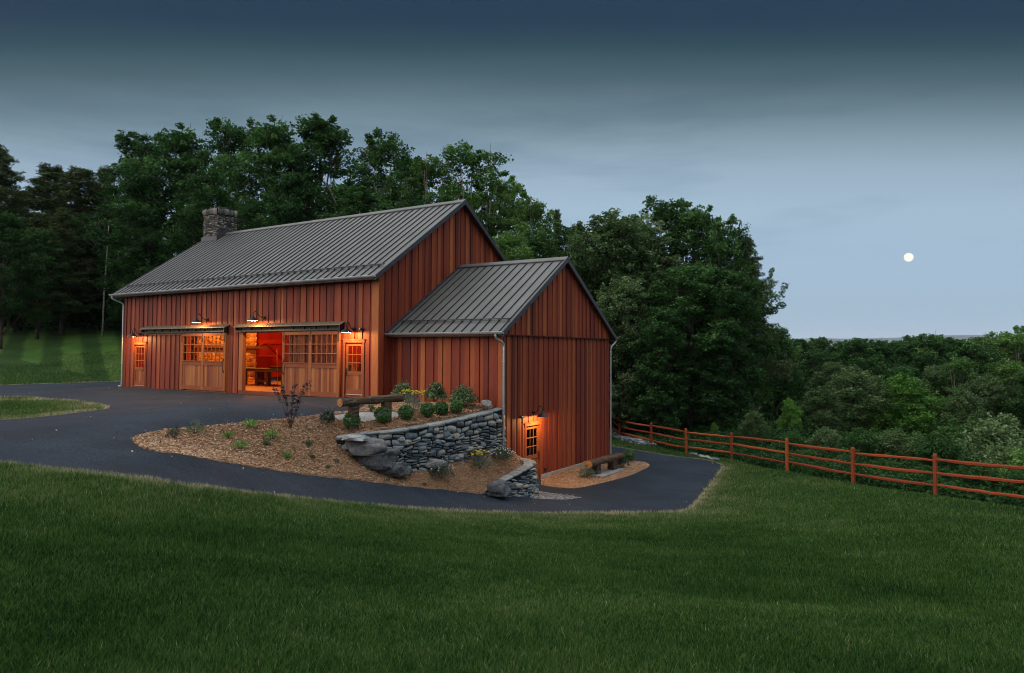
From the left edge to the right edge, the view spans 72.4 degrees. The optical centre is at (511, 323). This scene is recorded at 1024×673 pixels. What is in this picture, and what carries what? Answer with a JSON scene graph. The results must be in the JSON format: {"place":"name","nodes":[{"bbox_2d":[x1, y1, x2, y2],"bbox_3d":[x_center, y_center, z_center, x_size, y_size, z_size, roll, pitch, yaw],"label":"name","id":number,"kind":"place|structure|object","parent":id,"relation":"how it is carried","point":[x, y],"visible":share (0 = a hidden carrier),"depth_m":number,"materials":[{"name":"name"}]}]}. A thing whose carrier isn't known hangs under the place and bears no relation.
{"place":"outdoors","nodes":[
{"label":"outdoors","id":0,"kind":"place"},
{"bbox_2d":[0,381,720,512],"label":"asphalt driveway","id":1,"kind":"structure","parent":0,"point":[78,440],"depth_m":19.71,"materials":[{"name":"grey asphalt"}]},
{"bbox_2d":[484,457,538,498],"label":"stone retaining wall","id":2,"kind":"structure","parent":1,"relation":"on","point":[516,482],"depth_m":23.74,"materials":[{"name":"grey stone"}]},
{"bbox_2d":[132,400,649,493],"bbox_3d":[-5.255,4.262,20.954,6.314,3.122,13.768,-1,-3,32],"label":"mulch bed","id":3,"kind":"object","parent":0,"point":[464,473],"visible":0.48,"depth_m":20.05,"materials":[{"name":"brown wood"}]},
{"bbox_2d":[271,378,311,426],"bbox_3d":[-6.191,2.256,19.612,1.129,1.412,1.087,1,-2,-20],"label":"purple leaf shrub","id":4,"kind":"object","parent":3,"relation":"on","point":[288,413],"visible":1,"depth_m":19.60,"materials":[{"name":"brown plant"}]},
{"bbox_2d":[337,394,402,431],"bbox_3d":[-4.339,2.751,21.533,2.221,1.063,0.346,3,-3,-45],"label":"log bench","id":5,"kind":"object","parent":3,"relation":"on","point":[385,401],"visible":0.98,"depth_m":21.28,"materials":[{"name":"brown wood"}]},
{"bbox_2d":[373,406,391,421],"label":"boxwood","id":6,"kind":"object","parent":3,"relation":"on","point":[381,414],"visible":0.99,"depth_m":21.63,"materials":[{"name":"green plant"}]},
{"bbox_2d":[399,389,425,409],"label":"yellow flower plant","id":7,"kind":"object","parent":3,"relation":"on","point":[412,403],"visible":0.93,"depth_m":23.15,"materials":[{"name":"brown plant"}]},
{"bbox_2d":[336,400,506,476],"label":"stone retaining wall","id":8,"kind":"structure","parent":3,"relation":"on","point":[402,451],"depth_m":21.86,"materials":[{"name":"grey stone"}]},
{"bbox_2d":[424,380,447,401],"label":"rhododendron","id":9,"kind":"object","parent":3,"relation":"on","point":[436,391],"visible":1,"depth_m":25.40,"materials":[{"name":"green plant"}]},
{"bbox_2d":[447,383,478,405],"bbox_3d":[-1.740,2.565,24.783,1.138,0.879,1.074,1,-2,-21],"label":"rhododendron","id":10,"kind":"object","parent":3,"relation":"on","point":[462,394],"visible":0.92,"depth_m":24.60,"materials":[{"name":"green plant"}]},
{"bbox_2d":[0,320,1023,672],"bbox_3d":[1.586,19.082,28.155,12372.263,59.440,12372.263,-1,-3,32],"label":"lawn ground","id":11,"kind":"structure","parent":0,"point":[24,346],"depth_m":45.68,"materials":[{"name":"green plant"}]},
{"bbox_2d":[4,258,39,332],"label":"oak tree","id":12,"kind":"object","parent":11,"relation":"on","point":[13,319],"visible":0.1,"depth_m":61.69,"materials":[{"name":"green plant"}]},
{"bbox_2d":[0,209,47,348],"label":"maple tree","id":13,"kind":"object","parent":11,"relation":"on","point":[7,223],"visible":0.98,"depth_m":53.99,"materials":[{"name":"green plant"}]},
{"bbox_2d":[0,144,73,291],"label":"pine tree","id":14,"kind":"object","parent":11,"relation":"on","point":[16,203],"visible":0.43,"depth_m":59.68,"materials":[{"name":"green plant"}]},
{"bbox_2d":[4,227,71,338],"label":"maple tree","id":15,"kind":"object","parent":11,"relation":"on","point":[45,237],"visible":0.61,"depth_m":57.38,"materials":[{"name":"green plant"}]},
{"bbox_2d":[20,162,93,246],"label":"pine tree","id":16,"kind":"object","parent":11,"relation":"on","point":[51,175],"visible":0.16,"depth_m":66.78,"materials":[{"name":"green plant"}]},
{"bbox_2d":[9,165,116,327],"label":"pine tree","id":17,"kind":"object","parent":11,"relation":"on","point":[83,185],"visible":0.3,"depth_m":65.06,"materials":[{"name":"green plant"}]},
{"bbox_2d":[32,208,110,335],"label":"pine tree","id":18,"kind":"object","parent":11,"relation":"on","point":[61,227],"visible":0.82,"depth_m":59.41,"materials":[{"name":"green plant"}]},
{"bbox_2d":[84,165,132,321],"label":"pine tree","id":19,"kind":"object","parent":11,"relation":"on","point":[101,169],"visible":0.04,"depth_m":69.57,"materials":[{"name":"green plant"}]},
{"bbox_2d":[93,243,143,324],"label":"oak tree","id":20,"kind":"object","parent":11,"relation":"on","point":[116,312],"visible":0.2,"depth_m":59.75,"materials":[{"name":"green plant"}]},
{"bbox_2d":[58,130,193,272],"bbox_3d":[-34.094,-8.795,65.034,11.966,19.304,12.026,1,-2,-7],"label":"maple tree","id":21,"kind":"object","parent":11,"relation":"on","point":[138,147],"visible":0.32,"depth_m":64.23,"materials":[{"name":"green plant"}]},
{"bbox_2d":[80,176,177,300],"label":"maple tree","id":22,"kind":"object","parent":11,"relation":"on","point":[134,190],"visible":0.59,"depth_m":58.02,"materials":[{"name":"green plant"}]},
{"bbox_2d":[109,227,173,311],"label":"maple tree","id":23,"kind":"object","parent":11,"relation":"on","point":[148,235],"visible":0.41,"depth_m":57.08,"materials":[{"name":"green plant"}]},
{"bbox_2d":[110,122,223,266],"bbox_3d":[-30.396,-8.277,62.401,9.752,19.112,10.954,1,-2,-11],"label":"maple tree","id":24,"kind":"object","parent":11,"relation":"on","point":[175,140],"visible":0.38,"depth_m":60.93,"materials":[{"name":"green plant"}]},
{"bbox_2d":[159,168,241,255],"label":"maple tree","id":25,"kind":"object","parent":11,"relation":"on","point":[203,191],"visible":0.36,"depth_m":54.83,"materials":[{"name":"green plant"}]},
{"bbox_2d":[158,117,278,230],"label":"maple tree","id":26,"kind":"object","parent":11,"relation":"on","point":[230,140],"visible":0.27,"depth_m":66.30,"materials":[{"name":"green plant"}]},
{"bbox_2d":[235,198,277,230],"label":"maple tree","id":27,"kind":"object","parent":11,"relation":"on","point":[251,215],"visible":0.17,"depth_m":51.27,"materials":[{"name":"green plant"}]},
{"bbox_2d":[207,114,327,229],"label":"maple tree","id":28,"kind":"object","parent":11,"relation":"on","point":[275,139],"visible":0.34,"depth_m":60.18,"materials":[{"name":"green plant"}]},
{"bbox_2d":[256,169,322,225],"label":"maple tree","id":29,"kind":"object","parent":11,"relation":"on","point":[298,190],"visible":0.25,"depth_m":54.91,"materials":[{"name":"green plant"}]},
{"bbox_2d":[278,111,377,220],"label":"maple tree","id":30,"kind":"object","parent":11,"relation":"on","point":[322,137],"visible":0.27,"depth_m":64.18,"materials":[{"name":"green plant"}]},
{"bbox_2d":[3,248,699,411],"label":"undergrowth","id":31,"kind":"object","parent":11,"relation":"on","point":[96,319],"visible":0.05,"depth_m":63.09,"materials":[{"name":"green plant"}]},
{"bbox_2d":[318,183,395,218],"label":"oak tree","id":32,"kind":"object","parent":11,"relation":"on","point":[359,199],"visible":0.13,"depth_m":53.17,"materials":[{"name":"green plant"}]},
{"bbox_2d":[109,199,618,479],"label":"timber barn","id":33,"kind":"structure","parent":11,"relation":"on","point":[448,294],"depth_m":29.93,"materials":[{"name":"brown wood"}]},
{"bbox_2d":[132,342,145,387],"bbox_3d":[-19.318,2.155,36.285,1.280,2.355,0.180,-1,-3,32],"label":"door","id":34,"kind":"structure","parent":33,"relation":"in","point":[138,373],"depth_m":36.34,"materials":[{"name":"brown wood"}]},
{"bbox_2d":[180,330,226,390],"bbox_3d":[-14.709,1.750,33.183,3.480,2.840,0.145,-1,-3,32],"label":"sliding door","id":35,"kind":"structure","parent":33,"relation":"in","point":[194,375],"depth_m":33.15,"materials":[{"name":"brown wood"}]},
{"bbox_2d":[246,368,281,385],"bbox_3d":[-13.006,2.902,37.794,4.000,0.900,1.400,-1,-3,32],"label":"trestle table","id":36,"kind":"object","parent":33,"relation":"on","point":[259,376],"visible":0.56,"depth_m":37.46,"materials":[{"name":"brown wood"}]},
{"bbox_2d":[281,327,340,396],"bbox_3d":[-8.460,1.620,29.203,3.460,2.840,0.145,-1,-3,32],"label":"sliding door","id":37,"kind":"structure","parent":33,"relation":"in","point":[325,377],"depth_m":29.13,"materials":[{"name":"brown wood"}]},
{"bbox_2d":[342,339,364,397],"bbox_3d":[-6.312,1.800,28.008,1.240,2.325,0.180,-1,-3,32],"label":"door","id":38,"kind":"structure","parent":33,"relation":"in","point":[355,380],"depth_m":28.03,"materials":[{"name":"brown wood"}]},
{"bbox_2d":[524,420,542,479],"bbox_3d":[0.771,4.939,26.852,0.180,2.305,1.290,-1,-3,32],"label":"door","id":39,"kind":"structure","parent":33,"relation":"in","point":[530,425],"depth_m":27.08,"materials":[{"name":"brown wood"}]},
{"bbox_2d":[312,127,431,216],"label":"maple tree","id":40,"kind":"object","parent":11,"relation":"on","point":[375,153],"visible":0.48,"depth_m":60.34,"materials":[{"name":"green plant"}]},
{"bbox_2d":[375,155,435,203],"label":"maple tree","id":41,"kind":"object","parent":11,"relation":"on","point":[407,160],"visible":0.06,"depth_m":68.71,"materials":[{"name":"green plant"}]},
{"bbox_2d":[395,150,484,223],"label":"ash tree","id":42,"kind":"object","parent":11,"relation":"on","point":[426,170],"visible":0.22,"depth_m":59.10,"materials":[{"name":"green plant"}]},
{"bbox_2d":[435,139,522,253],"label":"ash tree","id":43,"kind":"object","parent":11,"relation":"on","point":[468,157],"visible":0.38,"depth_m":56.62,"materials":[{"name":"green plant"}]},
{"bbox_2d":[473,175,555,259],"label":"ash tree","id":44,"kind":"object","parent":11,"relation":"on","point":[503,190],"visible":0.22,"depth_m":59.02,"materials":[{"name":"green plant"}]},
{"bbox_2d":[492,224,537,260],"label":"ash tree","id":45,"kind":"object","parent":11,"relation":"on","point":[510,243],"visible":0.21,"depth_m":47.26,"materials":[{"name":"green plant"}]},
{"bbox_2d":[494,191,567,258],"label":"ash tree","id":46,"kind":"object","parent":11,"relation":"on","point":[535,209],"visible":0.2,"depth_m":55.97,"materials":[{"name":"green plant"}]},
{"bbox_2d":[518,228,564,259],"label":"maple tree","id":47,"kind":"object","parent":11,"relation":"on","point":[540,245],"visible":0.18,"depth_m":49.47,"materials":[{"name":"green plant"}]},
{"bbox_2d":[551,223,598,280],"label":"maple tree","id":48,"kind":"object","parent":11,"relation":"on","point":[564,233],"visible":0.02,"depth_m":55.66,"materials":[{"name":"green plant"}]},
{"bbox_2d":[553,207,686,427],"bbox_3d":[6.895,-0.201,49.691,11.177,16.105,9.534,0,-2,15],"label":"oak tree","id":49,"kind":"object","parent":11,"relation":"on","point":[614,230],"visible":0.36,"depth_m":48.33,"materials":[{"name":"green plant"}]},
{"bbox_2d":[594,276,670,435],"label":"oak tree","id":50,"kind":"object","parent":11,"relation":"on","point":[614,311],"visible":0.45,"depth_m":44.89,"materials":[{"name":"green plant"}]},
{"bbox_2d":[609,428,656,445],"bbox_3d":[7.628,7.257,44.227,2.573,0.666,9.897,0,-2,-3],"label":"riprap","id":51,"kind":"object","parent":11,"relation":"on","point":[615,434],"visible":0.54,"depth_m":41.52,"materials":[{"name":"stone"}]},
{"bbox_2d":[578,213,692,393],"bbox_3d":[9.127,-0.351,51.663,9.535,15.800,8.134,0,-2,1],"label":"oak tree","id":52,"kind":"object","parent":11,"relation":"on","point":[647,227],"visible":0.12,"depth_m":50.11,"materials":[{"name":"green plant"}]},
{"bbox_2d":[616,306,702,435],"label":"oak tree","id":53,"kind":"object","parent":11,"relation":"on","point":[656,317],"visible":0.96,"depth_m":43.17,"materials":[{"name":"green plant"}]},
{"bbox_2d":[626,195,743,336],"bbox_3d":[12.611,-1.948,53.302,10.463,16.176,10.516,1,-2,-19],"label":"maple tree","id":54,"kind":"object","parent":11,"relation":"on","point":[668,213],"visible":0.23,"depth_m":52.81,"materials":[{"name":"green plant"}]},
{"bbox_2d":[638,263,749,433],"bbox_3d":[12.069,1.831,46.041,7.579,11.554,7.133,-2,-3,41],"label":"oak tree","id":55,"kind":"object","parent":11,"relation":"on","point":[691,278],"visible":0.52,"depth_m":44.64,"materials":[{"name":"green plant"}]},
{"bbox_2d":[653,204,748,410],"bbox_3d":[13.563,-1.097,51.120,8.207,15.750,7.306,0,-2,6],"label":"maple tree","id":56,"kind":"object","parent":11,"relation":"on","point":[694,224],"visible":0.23,"depth_m":50.96,"materials":[{"name":"green plant"}]},
{"bbox_2d":[686,318,766,430],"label":"oak tree","id":57,"kind":"object","parent":11,"relation":"on","point":[729,419],"visible":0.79,"depth_m":43.18,"materials":[{"name":"green plant"}]},
{"bbox_2d":[682,268,779,423],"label":"oak tree","id":58,"kind":"object","parent":11,"relation":"on","point":[726,281],"visible":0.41,"depth_m":45.06,"materials":[{"name":"green plant"}]},
{"bbox_2d":[678,213,789,352],"bbox_3d":[14.905,-0.331,49.208,7.014,15.232,6.978,2,-3,-31],"label":"maple tree","id":59,"kind":"object","parent":11,"relation":"on","point":[718,225],"visible":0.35,"depth_m":48.95,"materials":[{"name":"green plant"}]},
{"bbox_2d":[737,409,769,451],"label":"leafy tree","id":60,"kind":"object","parent":11,"relation":"on","point":[750,417],"visible":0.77,"depth_m":37.80,"materials":[{"name":"green plant"}]},
{"bbox_2d":[741,290,780,421],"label":"ash tree","id":61,"kind":"object","parent":11,"relation":"on","point":[763,387],"visible":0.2,"depth_m":48.99,"materials":[{"name":"green plant"}]},
{"bbox_2d":[724,234,802,381],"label":"deciduous tree","id":62,"kind":"object","parent":11,"relation":"on","point":[778,364],"visible":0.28,"depth_m":48.66,"materials":[{"name":"green plant"}]},
{"bbox_2d":[757,327,805,428],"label":"oak tree","id":63,"kind":"object","parent":11,"relation":"on","point":[781,394],"visible":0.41,"depth_m":57.08,"materials":[{"name":"green plant"}]},
{"bbox_2d":[773,396,803,435],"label":"leafy tree","id":64,"kind":"object","parent":11,"relation":"on","point":[789,407],"visible":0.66,"depth_m":40.81,"materials":[{"name":"green plant"}]},
{"bbox_2d":[777,370,811,425],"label":"oak tree","id":65,"kind":"object","parent":11,"relation":"on","point":[801,382],"visible":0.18,"depth_m":59.55,"materials":[{"name":"green plant"}]},
{"bbox_2d":[778,338,828,421],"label":"oak tree","id":66,"kind":"object","parent":11,"relation":"on","point":[808,354],"visible":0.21,"depth_m":75.92,"materials":[{"name":"green plant"}]},
{"bbox_2d":[612,409,1023,507],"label":"weeds","id":67,"kind":"object","parent":11,"relation":"on","point":[702,427],"visible":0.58,"depth_m":31.15,"materials":[{"name":"green plant"}]},
{"bbox_2d":[612,413,1023,498],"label":"split rail fence","id":68,"kind":"object","parent":11,"relation":"on","point":[935,472],"visible":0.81,"depth_m":25.26,"materials":[{"name":"brown wood"}]},
{"bbox_2d":[802,337,835,409],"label":"maple tree","id":69,"kind":"object","parent":11,"relation":"on","point":[822,342],"visible":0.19,"depth_m":83.20,"materials":[{"name":"green plant"}]},
{"bbox_2d":[796,385,848,444],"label":"leafy tree","id":70,"kind":"object","parent":11,"relation":"on","point":[820,397],"visible":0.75,"depth_m":41.55,"materials":[{"name":"green plant"}]},
{"bbox_2d":[804,426,843,457],"bbox_3d":[16.115,6.386,35.924,2.271,2.224,2.185,0,-2,18],"label":"wild shrub","id":71,"kind":"object","parent":11,"relation":"on","point":[828,437],"visible":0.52,"depth_m":35.70,"materials":[{"name":"green plant"}]},
{"bbox_2d":[806,360,858,427],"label":"oak tree","id":72,"kind":"object","parent":11,"relation":"on","point":[834,368],"visible":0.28,"depth_m":61.78,"materials":[{"name":"green plant"}]},
{"bbox_2d":[816,340,863,442],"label":"maple tree","id":73,"kind":"object","parent":11,"relation":"on","point":[832,349],"visible":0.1,"depth_m":79.04,"materials":[{"name":"green plant"}]},
{"bbox_2d":[807,364,892,448],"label":"leafy tree","id":74,"kind":"object","parent":11,"relation":"on","point":[852,381],"visible":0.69,"depth_m":43.10,"materials":[{"name":"green plant"}]},
{"bbox_2d":[823,337,890,430],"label":"oak tree","id":75,"kind":"object","parent":11,"relation":"on","point":[859,349],"visible":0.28,"depth_m":72.86,"materials":[{"name":"green plant"}]},
{"bbox_2d":[835,427,901,465],"bbox_3d":[17.221,6.319,33.907,2.600,2.586,3.083,0,-2,8],"label":"wild shrub","id":76,"kind":"object","parent":11,"relation":"on","point":[858,440],"visible":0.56,"depth_m":33.76,"materials":[{"name":"green plant"}]},
{"bbox_2d":[864,337,907,425],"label":"maple tree","id":77,"kind":"object","parent":11,"relation":"on","point":[882,344],"visible":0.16,"depth_m":75.74,"materials":[{"name":"green plant"}]},
{"bbox_2d":[870,428,926,472],"bbox_3d":[18.375,6.449,33.057,3.087,3.024,2.970,3,-3,-44],"label":"wild shrub","id":78,"kind":"object","parent":11,"relation":"on","point":[901,447],"visible":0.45,"depth_m":32.83,"materials":[{"name":"green plant"}]},
{"bbox_2d":[873,365,924,452],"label":"oak tree","id":79,"kind":"object","parent":11,"relation":"on","point":[908,370],"visible":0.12,"depth_m":59.73,"materials":[{"name":"green plant"}]},
{"bbox_2d":[877,340,931,433],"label":"oak tree","id":80,"kind":"object","parent":11,"relation":"on","point":[900,350],"visible":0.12,"depth_m":77.22,"materials":[{"name":"green plant"}]},
{"bbox_2d":[863,371,946,459],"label":"leafy tree","id":81,"kind":"object","parent":11,"relation":"on","point":[903,390],"visible":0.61,"depth_m":41.36,"materials":[{"name":"green plant"}]},
{"bbox_2d":[905,330,961,433],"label":"maple tree","id":82,"kind":"object","parent":11,"relation":"on","point":[927,344],"visible":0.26,"depth_m":75.86,"materials":[{"name":"green plant"}]},
{"bbox_2d":[898,363,970,442],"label":"oak tree","id":83,"kind":"object","parent":11,"relation":"on","point":[931,374],"visible":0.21,"depth_m":57.34,"materials":[{"name":"green plant"}]},
{"bbox_2d":[901,433,977,484],"bbox_3d":[18.897,6.414,30.858,3.741,3.138,3.155,2,-3,-40],"label":"wild shrub","id":84,"kind":"object","parent":11,"relation":"on","point":[950,451],"visible":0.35,"depth_m":30.67,"materials":[{"name":"green plant"}]},
{"bbox_2d":[920,417,1003,470],"bbox_3d":[23.326,7.044,36.067,4.385,4.362,5.200,-1,-3,32],"label":"wild shrub","id":85,"kind":"object","parent":11,"relation":"on","point":[956,434],"visible":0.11,"depth_m":35.92,"materials":[{"name":"green plant"}]},
{"bbox_2d":[936,389,992,456],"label":"leafy tree","id":86,"kind":"object","parent":11,"relation":"on","point":[967,408],"visible":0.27,"depth_m":39.78,"materials":[{"name":"green plant"}]},
{"bbox_2d":[936,355,998,440],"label":"ash tree","id":87,"kind":"object","parent":11,"relation":"on","point":[961,364],"visible":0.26,"depth_m":55.85,"materials":[{"name":"green plant"}]},
{"bbox_2d":[934,339,1006,429],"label":"oak tree","id":88,"kind":"object","parent":11,"relation":"on","point":[971,351],"visible":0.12,"depth_m":73.94,"materials":[{"name":"green plant"}]},
{"bbox_2d":[946,461,1008,491],"bbox_3d":[17.650,6.260,26.413,2.114,2.103,2.507,-1,-2,24],"label":"wild shrub","id":89,"kind":"object","parent":11,"relation":"on","point":[970,470],"visible":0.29,"depth_m":26.31,"materials":[{"name":"green plant"}]},
{"bbox_2d":[939,411,1023,467],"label":"wild shrub","id":90,"kind":"object","parent":11,"relation":"on","point":[988,427],"visible":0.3,"depth_m":33.70,"materials":[{"name":"green plant"}]},
{"bbox_2d":[946,373,1023,466],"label":"oak tree","id":91,"kind":"object","parent":11,"relation":"on","point":[987,386],"visible":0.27,"depth_m":53.08,"materials":[{"name":"green plant"}]},
{"bbox_2d":[963,331,1023,411],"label":"ash tree","id":92,"kind":"object","parent":11,"relation":"on","point":[992,344],"visible":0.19,"depth_m":78.32,"materials":[{"name":"green plant"}]},
{"bbox_2d":[964,437,1023,475],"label":"wild shrub","id":93,"kind":"object","parent":11,"relation":"on","point":[994,453],"visible":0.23,"depth_m":28.09,"materials":[{"name":"green plant"}]},
{"bbox_2d":[979,358,1023,433],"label":"ash tree","id":94,"kind":"object","parent":11,"relation":"on","point":[1004,369],"visible":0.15,"depth_m":54.31,"materials":[{"name":"green plant"}]},
{"bbox_2d":[986,447,1023,490],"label":"wild shrub","id":95,"kind":"object","parent":11,"relation":"on","point":[1018,460],"visible":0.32,"depth_m":26.15,"materials":[{"name":"green plant"}]},
{"bbox_2d":[994,465,1023,494],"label":"wild shrub","id":96,"kind":"object","parent":11,"relation":"on","point":[1017,475],"visible":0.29,"depth_m":25.03,"materials":[{"name":"green plant"}]},
{"bbox_2d":[998,371,1023,440],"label":"maple tree","id":97,"kind":"object","parent":11,"relation":"on","point":[1015,407],"visible":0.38,"depth_m":52.00,"materials":[{"name":"green plant"}]},
{"bbox_2d":[999,329,1023,426],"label":"ash tree","id":98,"kind":"object","parent":11,"relation":"on","point":[1018,345],"visible":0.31,"depth_m":76.75,"materials":[{"name":"green plant"}]},
{"bbox_2d":[0,0,1023,338],"label":"sky","id":99,"kind":"structure","parent":0,"point":[852,138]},
{"bbox_2d":[541,461,648,487],"bbox_3d":[3.731,6.166,29.170,2.580,0.191,7.370,-1,-3,32],"label":"mulch bed","id":100,"kind":"object","parent":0,"point":[575,478],"visible":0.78,"depth_m":27.72,"materials":[{"name":"brown wood"}]},
{"bbox_2d":[586,467,625,477],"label":"stone slab","id":101,"kind":"structure","parent":100,"relation":"on","point":[605,472],"depth_m":28.70,"materials":[{"name":"grey stone"}]},
{"bbox_2d":[583,453,624,473],"bbox_3d":[3.837,5.869,29.006,0.448,0.706,2.640,-2,-3,38],"label":"log bench","id":102,"kind":"object","parent":101,"relation":"on","point":[611,460],"visible":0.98,"depth_m":28.86,"materials":[{"name":"brown wood"}]},
{"bbox_2d":[790,335,1004,358],"bbox_3d":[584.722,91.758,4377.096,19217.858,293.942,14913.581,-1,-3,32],"label":"distant hills","id":103,"kind":"structure","parent":0,"point":[959,337],"depth_m":8823.25,"materials":[{"name":"green plant"}]},
{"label":"gravel patch","id":104,"kind":"structure","parent":0,"visible":0},
{"bbox_2d":[530,491,581,499],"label":"gravel stones","id":105,"kind":"object","parent":104,"relation":"on","point":[541,495],"visible":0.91,"depth_m":24.17,"materials":[{"name":"grey stone"}]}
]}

